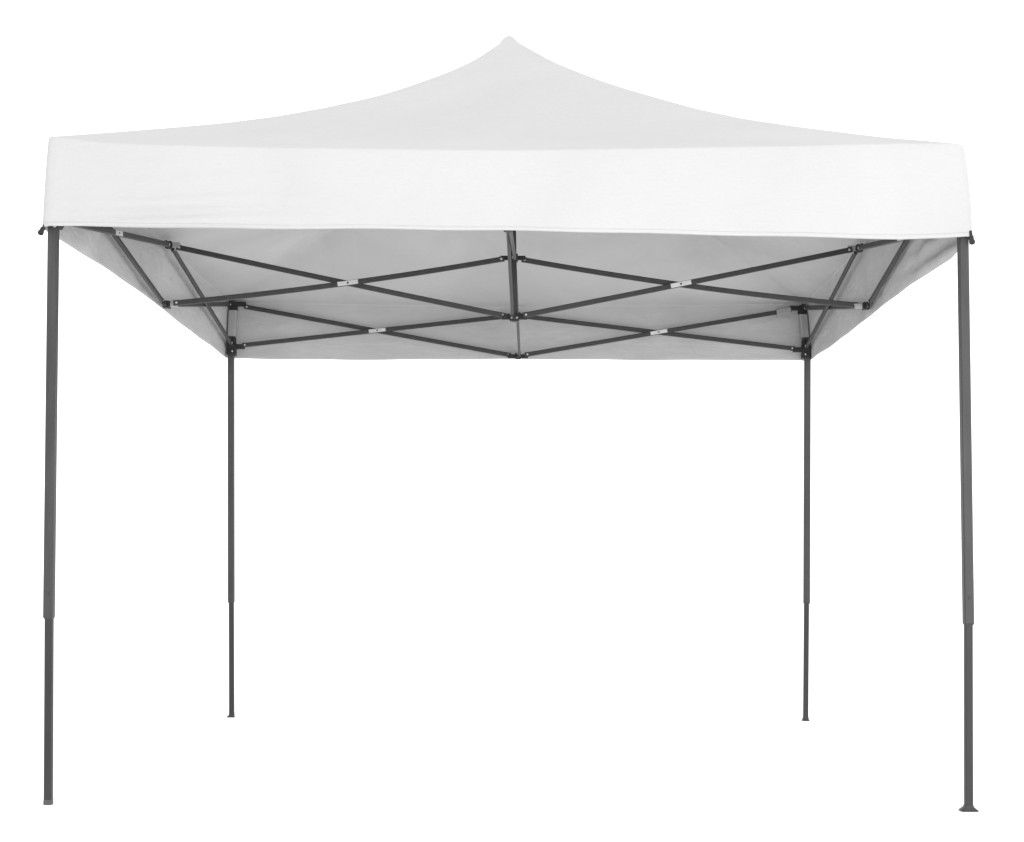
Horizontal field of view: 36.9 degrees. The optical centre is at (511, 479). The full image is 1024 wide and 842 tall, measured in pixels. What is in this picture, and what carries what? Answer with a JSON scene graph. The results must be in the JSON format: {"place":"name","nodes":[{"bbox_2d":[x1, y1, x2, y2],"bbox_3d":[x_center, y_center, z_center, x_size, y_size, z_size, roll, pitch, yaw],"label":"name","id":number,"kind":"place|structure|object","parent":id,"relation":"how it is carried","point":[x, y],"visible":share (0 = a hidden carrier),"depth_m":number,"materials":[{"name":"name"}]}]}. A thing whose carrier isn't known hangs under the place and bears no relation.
{"place":"outdoors","nodes":[
{"label":"outdoors","id":0,"kind":"place"},
{"bbox_2d":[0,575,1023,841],"bbox_3d":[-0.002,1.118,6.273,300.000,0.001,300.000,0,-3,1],"label":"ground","id":1,"kind":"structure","parent":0,"point":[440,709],"depth_m":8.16,"materials":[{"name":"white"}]},
{"bbox_2d":[37,36,978,811],"bbox_3d":[0.000,-0.376,6.355,3.010,2.992,2.982,0,-3,1],"label":"canopy tent","id":2,"kind":"object","parent":1,"relation":"on","point":[509,198],"visible":1,"depth_m":5.63,"materials":[{"name":"white fabric"}]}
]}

